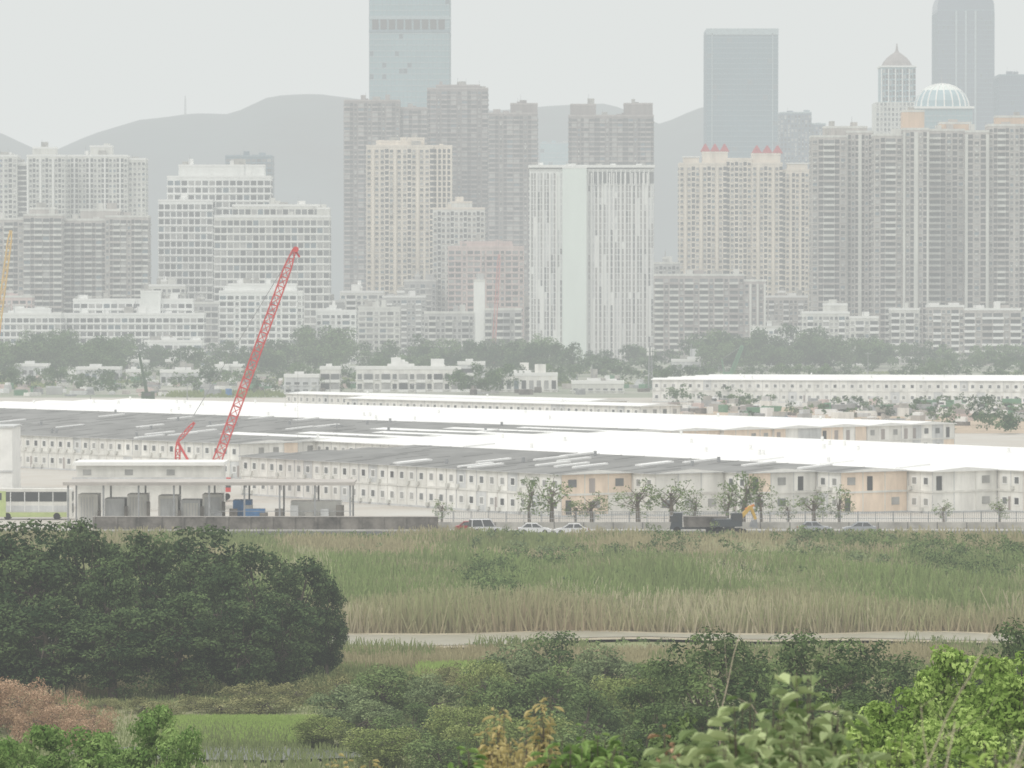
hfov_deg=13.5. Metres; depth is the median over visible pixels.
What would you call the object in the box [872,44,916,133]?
cupola tower
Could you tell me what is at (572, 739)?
green bush
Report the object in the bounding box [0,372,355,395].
stored building materials
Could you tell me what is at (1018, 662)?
lime green tree
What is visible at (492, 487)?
container dormitory
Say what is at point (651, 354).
telecom mast
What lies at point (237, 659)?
broadleaf tree
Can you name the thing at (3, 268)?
yellow crane
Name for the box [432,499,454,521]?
young street tree
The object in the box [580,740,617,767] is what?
green tree
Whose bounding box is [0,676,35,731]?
rust coloured shrub
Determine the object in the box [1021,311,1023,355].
lowrise block
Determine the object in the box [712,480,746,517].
young street tree
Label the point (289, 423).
container dormitory
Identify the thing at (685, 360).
white site office
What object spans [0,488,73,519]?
bus
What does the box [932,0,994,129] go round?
rounded top skyscraper
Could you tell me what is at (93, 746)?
bright green tree
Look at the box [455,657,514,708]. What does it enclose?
green bush
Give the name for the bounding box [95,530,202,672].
broadleaf tree
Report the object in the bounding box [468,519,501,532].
parked van
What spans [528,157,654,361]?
white office tower
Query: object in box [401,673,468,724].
green bush
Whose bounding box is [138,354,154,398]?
piling rig
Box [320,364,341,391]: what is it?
white site office
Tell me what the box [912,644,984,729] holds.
lime green tree
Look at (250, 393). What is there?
waste ground grass
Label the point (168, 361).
house
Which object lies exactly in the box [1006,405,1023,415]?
dump truck
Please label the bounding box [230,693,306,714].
olive shrub
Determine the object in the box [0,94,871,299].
mountain ridge
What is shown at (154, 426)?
container dormitory
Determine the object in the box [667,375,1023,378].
container dormitory
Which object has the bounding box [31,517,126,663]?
broadleaf tree
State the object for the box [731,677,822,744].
dark green tree
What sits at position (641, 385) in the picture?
stored building materials
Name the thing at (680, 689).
dark green tree
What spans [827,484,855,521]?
young street tree
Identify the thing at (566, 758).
bright sapling
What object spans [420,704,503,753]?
green bush
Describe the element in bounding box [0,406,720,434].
container dormitory
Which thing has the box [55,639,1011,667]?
bank grass
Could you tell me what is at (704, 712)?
dark green tree
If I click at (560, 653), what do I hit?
green bush
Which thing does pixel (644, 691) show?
dark green tree
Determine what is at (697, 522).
dump truck
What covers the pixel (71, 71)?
sky
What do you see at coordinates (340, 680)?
olive shrub
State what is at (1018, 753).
bare branch
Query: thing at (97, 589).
broadleaf tree
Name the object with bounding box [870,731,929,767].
lime green tree
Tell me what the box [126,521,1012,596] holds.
greyish marsh shrubs
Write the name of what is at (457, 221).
cream lowrise block
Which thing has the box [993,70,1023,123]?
dark office block
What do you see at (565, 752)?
green tree
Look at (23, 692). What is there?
rust coloured shrub
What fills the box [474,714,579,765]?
green bush
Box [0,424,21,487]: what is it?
white gatehouse
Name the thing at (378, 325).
lowrise block
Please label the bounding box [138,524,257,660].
broadleaf tree
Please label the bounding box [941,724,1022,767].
lime green tree
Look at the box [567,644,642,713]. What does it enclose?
green bush
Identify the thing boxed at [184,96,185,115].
hilltop antenna
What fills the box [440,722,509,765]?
green bush
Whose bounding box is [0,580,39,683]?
broadleaf tree
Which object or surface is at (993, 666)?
lime green tree
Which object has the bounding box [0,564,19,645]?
broadleaf tree
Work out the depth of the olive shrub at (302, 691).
330.45 m
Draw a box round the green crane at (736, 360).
[721,345,742,373]
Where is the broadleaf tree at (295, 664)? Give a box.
[241,591,323,687]
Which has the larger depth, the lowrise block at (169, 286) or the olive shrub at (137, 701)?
the lowrise block at (169, 286)
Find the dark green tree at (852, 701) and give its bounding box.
[806,691,879,748]
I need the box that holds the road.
[5,529,1023,537]
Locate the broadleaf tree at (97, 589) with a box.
[65,556,161,676]
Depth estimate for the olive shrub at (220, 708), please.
322.14 m
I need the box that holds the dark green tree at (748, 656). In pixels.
[701,641,776,727]
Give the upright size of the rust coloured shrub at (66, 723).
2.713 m
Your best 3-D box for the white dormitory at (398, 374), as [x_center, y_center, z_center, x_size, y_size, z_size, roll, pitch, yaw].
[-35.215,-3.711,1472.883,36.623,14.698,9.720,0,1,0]
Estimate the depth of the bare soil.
1073.10 m
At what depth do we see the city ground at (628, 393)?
1509.51 m
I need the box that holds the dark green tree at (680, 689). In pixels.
[646,626,763,742]
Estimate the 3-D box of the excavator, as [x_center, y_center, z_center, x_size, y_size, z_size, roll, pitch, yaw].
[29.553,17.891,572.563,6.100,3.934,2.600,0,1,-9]
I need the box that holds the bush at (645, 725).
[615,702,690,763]
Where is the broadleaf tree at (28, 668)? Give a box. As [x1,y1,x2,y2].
[0,596,95,694]
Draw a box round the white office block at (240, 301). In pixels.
[219,278,303,363]
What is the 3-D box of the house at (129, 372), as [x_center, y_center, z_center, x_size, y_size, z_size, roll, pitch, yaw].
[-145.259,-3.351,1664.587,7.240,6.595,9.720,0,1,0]
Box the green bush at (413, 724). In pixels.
[367,702,448,750]
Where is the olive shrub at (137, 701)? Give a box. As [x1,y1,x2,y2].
[121,696,163,713]
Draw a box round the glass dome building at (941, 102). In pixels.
[914,75,973,128]
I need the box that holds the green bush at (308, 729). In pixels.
[290,714,355,747]
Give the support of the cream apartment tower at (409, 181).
on the city ground at (628, 393)
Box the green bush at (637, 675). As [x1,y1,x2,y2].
[612,657,686,705]
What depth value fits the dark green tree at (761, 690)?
257.66 m
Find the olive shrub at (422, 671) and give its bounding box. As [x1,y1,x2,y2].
[391,665,438,699]
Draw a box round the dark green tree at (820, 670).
[759,628,872,722]
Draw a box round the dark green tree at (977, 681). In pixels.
[912,651,986,698]
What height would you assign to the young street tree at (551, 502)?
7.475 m
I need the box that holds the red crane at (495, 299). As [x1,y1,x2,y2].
[486,254,499,344]
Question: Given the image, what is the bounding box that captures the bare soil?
[680,407,1023,432]
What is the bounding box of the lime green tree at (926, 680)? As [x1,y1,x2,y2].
[904,665,952,755]
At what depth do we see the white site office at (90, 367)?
1641.39 m
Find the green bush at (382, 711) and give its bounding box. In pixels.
[324,698,407,745]
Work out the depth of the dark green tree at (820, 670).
249.82 m
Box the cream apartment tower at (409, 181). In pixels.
[365,132,452,294]
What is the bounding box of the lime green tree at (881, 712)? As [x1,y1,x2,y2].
[837,700,915,763]
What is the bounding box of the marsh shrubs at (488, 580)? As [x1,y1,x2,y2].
[110,527,1023,646]
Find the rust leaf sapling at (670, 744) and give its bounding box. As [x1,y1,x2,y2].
[647,725,680,762]
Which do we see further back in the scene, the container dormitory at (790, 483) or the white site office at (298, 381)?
the white site office at (298, 381)
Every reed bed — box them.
[1,541,1023,618]
[3,549,1023,633]
[211,537,998,558]
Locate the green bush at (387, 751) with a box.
[339,726,425,767]
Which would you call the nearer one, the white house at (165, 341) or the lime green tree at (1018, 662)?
the lime green tree at (1018, 662)
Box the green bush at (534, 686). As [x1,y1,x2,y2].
[502,663,603,738]
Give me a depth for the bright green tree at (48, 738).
159.90 m
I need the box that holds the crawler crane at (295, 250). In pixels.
[175,247,299,500]
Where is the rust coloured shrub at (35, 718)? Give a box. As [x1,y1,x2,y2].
[4,703,75,743]
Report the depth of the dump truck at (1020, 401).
1263.21 m
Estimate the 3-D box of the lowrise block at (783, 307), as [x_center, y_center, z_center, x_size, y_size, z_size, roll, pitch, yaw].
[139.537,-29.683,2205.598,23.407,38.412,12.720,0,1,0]
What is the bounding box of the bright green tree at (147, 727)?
[117,703,195,767]
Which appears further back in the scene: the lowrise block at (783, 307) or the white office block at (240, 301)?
the lowrise block at (783, 307)
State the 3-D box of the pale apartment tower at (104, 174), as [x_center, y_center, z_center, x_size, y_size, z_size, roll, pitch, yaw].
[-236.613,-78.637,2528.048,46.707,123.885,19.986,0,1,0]
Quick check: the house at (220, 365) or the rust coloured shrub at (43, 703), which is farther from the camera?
the house at (220, 365)
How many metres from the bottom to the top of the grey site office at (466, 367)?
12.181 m
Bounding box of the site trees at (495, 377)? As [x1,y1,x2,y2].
[0,356,1023,431]
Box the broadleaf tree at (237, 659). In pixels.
[188,599,284,694]
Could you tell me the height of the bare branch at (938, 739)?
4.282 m
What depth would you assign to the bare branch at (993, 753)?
48.04 m
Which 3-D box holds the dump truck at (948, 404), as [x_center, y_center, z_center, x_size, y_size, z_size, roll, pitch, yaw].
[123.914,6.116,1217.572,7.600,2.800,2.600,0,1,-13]
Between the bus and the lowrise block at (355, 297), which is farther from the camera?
the lowrise block at (355, 297)
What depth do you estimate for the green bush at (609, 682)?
299.22 m
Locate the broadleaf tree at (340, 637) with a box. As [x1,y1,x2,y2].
[303,580,348,674]
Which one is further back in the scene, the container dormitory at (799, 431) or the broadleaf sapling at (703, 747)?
the container dormitory at (799, 431)
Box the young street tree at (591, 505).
[561,491,612,521]
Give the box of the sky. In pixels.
[0,0,1023,148]
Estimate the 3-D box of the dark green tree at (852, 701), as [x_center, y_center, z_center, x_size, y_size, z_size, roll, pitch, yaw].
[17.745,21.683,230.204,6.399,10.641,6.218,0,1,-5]
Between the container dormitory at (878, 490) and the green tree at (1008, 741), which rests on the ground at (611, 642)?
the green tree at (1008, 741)
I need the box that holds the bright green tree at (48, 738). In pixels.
[15,723,78,767]
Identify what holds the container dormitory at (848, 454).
on the camp yard at (40, 478)
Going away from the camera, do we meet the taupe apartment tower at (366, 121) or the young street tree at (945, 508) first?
the young street tree at (945, 508)
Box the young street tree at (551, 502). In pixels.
[531,475,572,521]
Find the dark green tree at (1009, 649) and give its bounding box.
[964,617,1023,732]
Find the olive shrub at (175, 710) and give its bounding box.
[140,699,186,718]
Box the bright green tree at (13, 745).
[0,735,47,767]
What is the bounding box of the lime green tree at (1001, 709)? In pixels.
[962,671,1023,761]
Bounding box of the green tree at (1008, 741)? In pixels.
[982,734,1023,767]
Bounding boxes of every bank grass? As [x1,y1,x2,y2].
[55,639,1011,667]
[157,631,1023,664]
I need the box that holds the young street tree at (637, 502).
[606,478,660,521]
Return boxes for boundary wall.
[92,516,438,528]
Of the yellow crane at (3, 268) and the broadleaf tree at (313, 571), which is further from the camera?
the yellow crane at (3, 268)
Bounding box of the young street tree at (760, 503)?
[744,479,781,521]
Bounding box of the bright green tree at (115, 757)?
[104,745,136,767]
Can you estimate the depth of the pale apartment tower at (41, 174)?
2498.28 m
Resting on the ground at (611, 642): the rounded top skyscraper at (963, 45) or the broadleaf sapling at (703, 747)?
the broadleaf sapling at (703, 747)
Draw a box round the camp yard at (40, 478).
[0,398,1023,528]
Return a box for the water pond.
[69,746,362,759]
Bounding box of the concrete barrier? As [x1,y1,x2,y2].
[438,522,1023,528]
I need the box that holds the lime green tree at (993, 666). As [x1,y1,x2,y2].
[945,654,1023,736]
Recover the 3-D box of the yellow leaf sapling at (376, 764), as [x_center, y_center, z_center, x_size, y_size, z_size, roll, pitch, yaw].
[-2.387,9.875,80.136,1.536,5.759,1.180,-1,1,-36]
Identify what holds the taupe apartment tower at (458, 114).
on the city ground at (628, 393)
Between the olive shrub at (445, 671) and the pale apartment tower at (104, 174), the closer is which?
the olive shrub at (445, 671)
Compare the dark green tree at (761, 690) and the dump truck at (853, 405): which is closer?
the dark green tree at (761, 690)
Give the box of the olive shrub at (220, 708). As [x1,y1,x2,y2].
[185,698,244,714]
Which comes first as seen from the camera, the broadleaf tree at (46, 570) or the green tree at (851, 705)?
the green tree at (851, 705)
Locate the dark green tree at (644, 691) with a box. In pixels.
[616,660,691,756]
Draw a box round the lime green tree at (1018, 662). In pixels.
[1011,651,1023,692]
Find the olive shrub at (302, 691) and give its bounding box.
[256,677,320,705]
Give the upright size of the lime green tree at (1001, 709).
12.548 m
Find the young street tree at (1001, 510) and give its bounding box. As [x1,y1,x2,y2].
[988,499,1008,521]
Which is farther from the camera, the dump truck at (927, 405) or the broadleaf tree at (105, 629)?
the dump truck at (927, 405)
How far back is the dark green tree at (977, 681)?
261.86 m
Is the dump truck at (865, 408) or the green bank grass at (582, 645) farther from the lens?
the dump truck at (865, 408)
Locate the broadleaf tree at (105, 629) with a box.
[47,607,163,698]
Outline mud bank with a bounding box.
[284,630,1018,647]
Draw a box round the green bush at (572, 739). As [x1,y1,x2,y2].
[534,724,609,767]
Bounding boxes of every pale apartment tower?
[0,142,68,218]
[68,143,148,218]
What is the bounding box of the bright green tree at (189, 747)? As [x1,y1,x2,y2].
[154,725,208,767]
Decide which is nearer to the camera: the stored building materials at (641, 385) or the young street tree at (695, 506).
the young street tree at (695, 506)
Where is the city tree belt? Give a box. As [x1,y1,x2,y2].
[0,323,1023,375]
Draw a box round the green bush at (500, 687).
[449,673,540,734]
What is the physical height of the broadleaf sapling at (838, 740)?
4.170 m
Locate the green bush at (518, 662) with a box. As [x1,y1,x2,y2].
[459,642,556,706]
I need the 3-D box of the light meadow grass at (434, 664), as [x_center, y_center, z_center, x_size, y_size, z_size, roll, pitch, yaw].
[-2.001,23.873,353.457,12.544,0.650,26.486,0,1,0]
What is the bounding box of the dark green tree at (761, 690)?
[732,659,806,754]
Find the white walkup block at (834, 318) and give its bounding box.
[800,298,919,364]
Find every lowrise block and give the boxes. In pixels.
[0,284,34,310]
[149,272,187,297]
[194,295,218,362]
[315,301,357,363]
[331,294,345,309]
[339,280,384,335]
[357,300,401,362]
[382,286,426,355]
[403,272,436,310]
[432,195,485,310]
[447,234,524,341]
[524,296,528,342]
[654,249,680,273]
[750,315,799,364]
[766,288,808,335]
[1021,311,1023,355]
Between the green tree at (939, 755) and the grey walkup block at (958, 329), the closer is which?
the green tree at (939, 755)
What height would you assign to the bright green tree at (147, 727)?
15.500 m
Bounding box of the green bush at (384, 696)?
[333,663,421,716]
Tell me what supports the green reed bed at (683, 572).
on the ground at (611, 642)
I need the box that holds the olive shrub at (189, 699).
[174,693,217,710]
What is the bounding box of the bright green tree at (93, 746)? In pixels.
[61,724,132,767]
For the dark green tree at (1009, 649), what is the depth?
239.39 m
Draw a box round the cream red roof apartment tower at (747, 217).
[677,144,808,310]
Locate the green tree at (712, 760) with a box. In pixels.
[681,727,738,767]
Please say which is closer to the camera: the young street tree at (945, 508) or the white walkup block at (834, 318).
the young street tree at (945, 508)
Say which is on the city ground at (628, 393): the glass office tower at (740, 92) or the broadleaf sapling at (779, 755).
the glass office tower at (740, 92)
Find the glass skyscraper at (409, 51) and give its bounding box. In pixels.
[369,0,450,106]
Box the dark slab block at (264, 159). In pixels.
[225,151,274,197]
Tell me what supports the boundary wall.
on the ground at (611, 642)
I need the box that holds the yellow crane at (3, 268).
[0,230,11,331]
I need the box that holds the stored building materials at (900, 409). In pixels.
[668,396,1023,425]
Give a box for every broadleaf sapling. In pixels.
[641,727,733,767]
[642,747,674,767]
[660,757,735,767]
[686,732,738,767]
[707,691,775,767]
[717,692,814,766]
[730,748,774,767]
[737,714,831,767]
[754,672,841,767]
[774,701,874,767]
[777,754,832,767]
[827,750,893,767]
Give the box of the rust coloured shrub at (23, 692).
[0,677,53,729]
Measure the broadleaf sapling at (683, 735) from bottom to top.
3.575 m
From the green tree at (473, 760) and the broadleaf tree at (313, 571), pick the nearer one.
the green tree at (473, 760)
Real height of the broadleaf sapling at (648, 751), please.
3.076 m
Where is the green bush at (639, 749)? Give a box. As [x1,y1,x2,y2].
[604,731,649,764]
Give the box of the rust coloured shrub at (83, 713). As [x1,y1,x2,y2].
[60,704,119,735]
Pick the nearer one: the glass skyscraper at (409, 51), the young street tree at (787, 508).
the young street tree at (787, 508)
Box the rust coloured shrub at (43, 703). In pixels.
[18,688,89,727]
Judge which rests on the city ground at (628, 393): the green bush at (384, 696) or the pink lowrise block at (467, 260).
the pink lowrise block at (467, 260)
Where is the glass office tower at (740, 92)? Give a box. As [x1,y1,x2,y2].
[704,28,778,157]
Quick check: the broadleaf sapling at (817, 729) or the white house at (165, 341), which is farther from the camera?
the white house at (165, 341)
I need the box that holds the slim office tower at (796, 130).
[778,108,825,168]
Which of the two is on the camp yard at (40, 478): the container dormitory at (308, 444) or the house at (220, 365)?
the container dormitory at (308, 444)
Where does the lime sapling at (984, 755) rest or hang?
on the ground at (611, 642)
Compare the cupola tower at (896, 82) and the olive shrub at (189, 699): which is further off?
the cupola tower at (896, 82)
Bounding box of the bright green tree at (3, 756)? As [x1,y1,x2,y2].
[0,743,17,767]
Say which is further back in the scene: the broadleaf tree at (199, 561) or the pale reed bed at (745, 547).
the pale reed bed at (745, 547)
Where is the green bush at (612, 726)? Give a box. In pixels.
[535,688,631,746]
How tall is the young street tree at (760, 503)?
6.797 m
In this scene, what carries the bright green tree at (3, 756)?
on the ground at (611, 642)
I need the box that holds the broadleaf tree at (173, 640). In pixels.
[122,591,232,697]
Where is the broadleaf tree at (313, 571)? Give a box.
[254,555,341,677]
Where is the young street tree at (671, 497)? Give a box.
[647,478,692,521]
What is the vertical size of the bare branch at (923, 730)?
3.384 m
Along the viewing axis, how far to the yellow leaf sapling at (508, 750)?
72.20 m
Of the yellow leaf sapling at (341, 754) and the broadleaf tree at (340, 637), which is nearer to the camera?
the yellow leaf sapling at (341, 754)
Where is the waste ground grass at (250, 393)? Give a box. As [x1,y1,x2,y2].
[0,370,1023,396]
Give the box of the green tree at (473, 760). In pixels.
[457,749,493,767]
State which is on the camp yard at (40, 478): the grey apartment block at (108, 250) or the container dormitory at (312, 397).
the container dormitory at (312, 397)
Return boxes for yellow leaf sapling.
[325,753,352,767]
[360,759,382,767]
[473,707,511,767]
[483,744,544,767]
[487,727,538,767]
[524,697,563,767]
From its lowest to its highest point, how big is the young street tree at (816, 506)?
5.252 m
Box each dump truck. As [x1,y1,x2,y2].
[670,512,726,533]
[712,397,734,402]
[738,405,766,412]
[753,404,781,412]
[824,403,850,411]
[841,401,867,408]
[856,404,881,412]
[875,407,893,415]
[911,402,937,408]
[919,405,947,409]
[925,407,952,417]
[938,401,965,408]
[963,399,987,403]
[963,402,984,408]
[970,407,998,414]
[1002,397,1023,406]
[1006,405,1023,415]
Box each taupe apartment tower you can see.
[343,95,428,290]
[427,81,488,240]
[488,94,537,295]
[568,94,653,164]
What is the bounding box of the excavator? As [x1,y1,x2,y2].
[711,504,757,533]
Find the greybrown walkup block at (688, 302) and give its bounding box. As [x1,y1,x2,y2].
[653,267,765,362]
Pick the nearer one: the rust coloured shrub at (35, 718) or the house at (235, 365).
the rust coloured shrub at (35, 718)
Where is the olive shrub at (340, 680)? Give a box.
[313,666,356,695]
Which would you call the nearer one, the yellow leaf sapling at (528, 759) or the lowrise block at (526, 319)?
the yellow leaf sapling at (528, 759)
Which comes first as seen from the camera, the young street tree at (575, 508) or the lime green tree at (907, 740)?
the lime green tree at (907, 740)
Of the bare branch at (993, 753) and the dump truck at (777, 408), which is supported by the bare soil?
the dump truck at (777, 408)
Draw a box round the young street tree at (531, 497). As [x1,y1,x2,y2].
[514,476,549,521]
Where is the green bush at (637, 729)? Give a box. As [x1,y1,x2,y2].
[619,698,694,749]
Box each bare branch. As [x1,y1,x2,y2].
[713,586,743,746]
[912,582,1009,767]
[914,680,1020,767]
[928,705,1023,767]
[1005,738,1023,767]
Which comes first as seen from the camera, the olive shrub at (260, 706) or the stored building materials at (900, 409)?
the olive shrub at (260, 706)
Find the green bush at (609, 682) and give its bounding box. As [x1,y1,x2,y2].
[584,674,663,737]
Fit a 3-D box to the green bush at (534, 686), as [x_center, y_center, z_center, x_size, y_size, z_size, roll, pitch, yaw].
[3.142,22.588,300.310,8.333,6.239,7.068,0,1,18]
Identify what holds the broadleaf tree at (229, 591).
on the ground at (611, 642)
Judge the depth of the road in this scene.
580.50 m
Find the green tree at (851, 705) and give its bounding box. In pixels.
[808,691,871,747]
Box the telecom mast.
[647,346,653,389]
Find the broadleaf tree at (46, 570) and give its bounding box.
[0,518,89,662]
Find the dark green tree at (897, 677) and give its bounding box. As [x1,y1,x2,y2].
[854,650,925,721]
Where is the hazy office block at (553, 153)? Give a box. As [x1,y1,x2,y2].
[539,141,567,164]
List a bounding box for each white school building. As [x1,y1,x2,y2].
[0,305,64,345]
[64,281,206,353]
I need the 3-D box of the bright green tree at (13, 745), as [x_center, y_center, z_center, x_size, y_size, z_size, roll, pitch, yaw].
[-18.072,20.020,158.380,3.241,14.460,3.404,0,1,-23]
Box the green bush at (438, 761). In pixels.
[400,733,479,767]
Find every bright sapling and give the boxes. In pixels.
[447,746,487,767]
[524,739,609,767]
[563,723,638,767]
[590,751,644,767]
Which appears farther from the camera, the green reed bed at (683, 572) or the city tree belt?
the city tree belt
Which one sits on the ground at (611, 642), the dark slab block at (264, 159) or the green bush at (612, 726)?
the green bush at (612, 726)
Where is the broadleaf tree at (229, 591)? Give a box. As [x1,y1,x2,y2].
[185,565,273,685]
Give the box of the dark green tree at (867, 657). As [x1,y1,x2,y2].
[813,637,904,705]
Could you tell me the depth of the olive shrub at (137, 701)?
322.37 m
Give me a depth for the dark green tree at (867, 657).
262.63 m
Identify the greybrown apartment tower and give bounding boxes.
[808,121,873,315]
[870,103,929,363]
[929,109,1023,310]
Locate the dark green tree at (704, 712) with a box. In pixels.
[659,677,759,746]
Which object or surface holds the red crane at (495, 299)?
on the city ground at (628, 393)
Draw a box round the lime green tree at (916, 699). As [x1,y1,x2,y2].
[873,686,957,761]
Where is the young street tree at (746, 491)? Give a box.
[720,471,761,521]
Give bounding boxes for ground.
[0,362,1023,397]
[0,627,1005,767]
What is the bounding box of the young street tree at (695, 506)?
[680,487,708,515]
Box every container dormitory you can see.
[0,400,824,438]
[0,403,773,436]
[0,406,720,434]
[0,408,674,432]
[0,411,605,432]
[0,413,554,433]
[0,416,492,435]
[0,419,443,436]
[0,421,397,438]
[21,426,330,451]
[21,429,298,478]
[35,399,866,440]
[77,399,915,442]
[116,396,957,444]
[224,432,997,513]
[238,452,631,516]
[284,391,628,404]
[295,449,723,515]
[301,431,1023,512]
[341,447,816,515]
[343,396,682,413]
[371,431,1023,464]
[374,427,1023,459]
[389,445,906,514]
[445,427,1023,455]
[517,427,1023,450]
[651,376,1023,403]
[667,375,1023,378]
[681,375,1023,377]
[695,373,1023,376]
[709,373,1023,375]
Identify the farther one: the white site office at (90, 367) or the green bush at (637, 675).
the white site office at (90, 367)
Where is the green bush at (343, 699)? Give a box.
[304,683,375,727]
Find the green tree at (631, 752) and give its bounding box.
[616,732,679,767]
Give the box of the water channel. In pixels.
[49,631,1019,645]
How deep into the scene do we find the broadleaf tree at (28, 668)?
334.95 m
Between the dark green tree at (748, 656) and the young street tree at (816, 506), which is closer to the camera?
the dark green tree at (748, 656)
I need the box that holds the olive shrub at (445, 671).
[431,662,462,683]
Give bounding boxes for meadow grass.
[2,648,975,717]
[157,713,332,744]
[414,659,555,690]
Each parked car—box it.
[456,521,468,528]
[517,523,551,533]
[554,523,587,533]
[797,521,830,532]
[842,522,876,531]
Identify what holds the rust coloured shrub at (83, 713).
on the ground at (611, 642)
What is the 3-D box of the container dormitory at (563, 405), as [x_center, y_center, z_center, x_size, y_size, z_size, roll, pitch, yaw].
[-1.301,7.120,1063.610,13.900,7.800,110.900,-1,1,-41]
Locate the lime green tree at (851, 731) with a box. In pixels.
[840,715,882,765]
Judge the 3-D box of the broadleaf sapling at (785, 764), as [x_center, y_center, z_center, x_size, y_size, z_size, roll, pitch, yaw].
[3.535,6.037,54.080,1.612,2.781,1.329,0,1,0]
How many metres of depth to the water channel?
395.14 m
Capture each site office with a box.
[72,460,228,509]
[76,364,122,381]
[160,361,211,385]
[283,371,320,394]
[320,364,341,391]
[457,359,485,391]
[498,363,558,391]
[570,369,624,393]
[671,349,724,370]
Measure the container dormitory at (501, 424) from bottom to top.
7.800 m
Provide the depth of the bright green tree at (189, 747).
160.14 m
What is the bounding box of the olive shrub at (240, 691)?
[212,679,278,704]
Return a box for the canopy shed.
[63,479,356,524]
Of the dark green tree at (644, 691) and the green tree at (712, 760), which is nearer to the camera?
the green tree at (712, 760)
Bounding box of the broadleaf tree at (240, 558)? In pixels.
[211,542,308,659]
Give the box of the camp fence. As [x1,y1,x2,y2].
[435,511,1023,521]
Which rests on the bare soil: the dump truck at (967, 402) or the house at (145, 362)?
the dump truck at (967, 402)
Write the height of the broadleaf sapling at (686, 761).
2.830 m
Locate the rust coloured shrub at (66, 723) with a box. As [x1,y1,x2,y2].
[57,715,112,747]
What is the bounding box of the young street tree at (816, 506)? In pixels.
[793,490,832,520]
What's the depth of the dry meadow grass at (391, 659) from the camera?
363.98 m
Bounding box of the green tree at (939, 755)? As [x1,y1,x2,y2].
[920,745,985,767]
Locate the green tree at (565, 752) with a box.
[528,739,575,767]
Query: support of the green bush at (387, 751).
on the ground at (611, 642)
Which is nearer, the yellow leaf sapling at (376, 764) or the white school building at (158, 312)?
the yellow leaf sapling at (376, 764)
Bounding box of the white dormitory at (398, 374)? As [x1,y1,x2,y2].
[355,357,460,391]
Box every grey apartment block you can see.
[0,202,64,312]
[64,203,151,312]
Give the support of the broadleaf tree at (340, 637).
on the ground at (611, 642)
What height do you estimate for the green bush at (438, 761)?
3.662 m
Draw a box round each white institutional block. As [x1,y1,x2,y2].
[158,154,272,301]
[214,196,331,342]
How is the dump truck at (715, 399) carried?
on the camp yard at (40, 478)
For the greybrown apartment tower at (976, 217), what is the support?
on the city ground at (628, 393)
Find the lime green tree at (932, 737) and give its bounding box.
[910,706,1004,767]
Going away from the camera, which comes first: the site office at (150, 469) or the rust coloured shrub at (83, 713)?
the rust coloured shrub at (83, 713)
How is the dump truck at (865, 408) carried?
on the bare soil
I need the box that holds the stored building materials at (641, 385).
[470,374,676,394]
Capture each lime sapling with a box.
[845,729,915,767]
[901,756,979,767]
[963,743,1023,767]
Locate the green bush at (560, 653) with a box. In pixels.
[509,630,600,713]
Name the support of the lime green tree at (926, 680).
on the ground at (611, 642)
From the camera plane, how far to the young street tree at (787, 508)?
601.35 m
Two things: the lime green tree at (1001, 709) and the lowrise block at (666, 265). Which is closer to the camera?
the lime green tree at (1001, 709)
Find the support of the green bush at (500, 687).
on the ground at (611, 642)
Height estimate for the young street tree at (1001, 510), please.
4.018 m
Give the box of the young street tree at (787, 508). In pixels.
[775,497,797,521]
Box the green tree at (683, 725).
[646,712,718,767]
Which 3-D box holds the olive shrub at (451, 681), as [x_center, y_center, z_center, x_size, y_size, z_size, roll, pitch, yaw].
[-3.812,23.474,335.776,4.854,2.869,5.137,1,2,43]
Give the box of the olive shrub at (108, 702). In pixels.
[85,697,130,709]
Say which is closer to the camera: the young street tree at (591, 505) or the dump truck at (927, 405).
the young street tree at (591, 505)
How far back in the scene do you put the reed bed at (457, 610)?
404.08 m
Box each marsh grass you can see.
[0,524,1023,567]
[0,526,1023,566]
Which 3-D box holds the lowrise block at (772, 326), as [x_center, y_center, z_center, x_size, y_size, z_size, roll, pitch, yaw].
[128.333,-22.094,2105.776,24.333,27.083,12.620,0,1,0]
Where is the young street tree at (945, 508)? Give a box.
[931,500,954,521]
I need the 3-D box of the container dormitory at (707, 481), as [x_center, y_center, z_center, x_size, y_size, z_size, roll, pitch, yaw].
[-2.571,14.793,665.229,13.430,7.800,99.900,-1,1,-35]
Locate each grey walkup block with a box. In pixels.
[423,271,522,364]
[925,301,1021,365]
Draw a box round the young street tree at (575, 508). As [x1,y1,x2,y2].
[562,500,587,521]
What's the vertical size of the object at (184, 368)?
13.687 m
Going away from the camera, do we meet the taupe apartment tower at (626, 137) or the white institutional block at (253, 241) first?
the white institutional block at (253, 241)
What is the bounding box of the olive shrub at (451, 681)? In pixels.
[439,670,483,698]
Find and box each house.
[14,361,50,377]
[65,369,75,379]
[124,357,136,371]
[126,367,141,379]
[132,357,149,371]
[144,328,202,365]
[165,357,184,368]
[214,362,229,376]
[229,361,244,374]
[341,364,355,374]

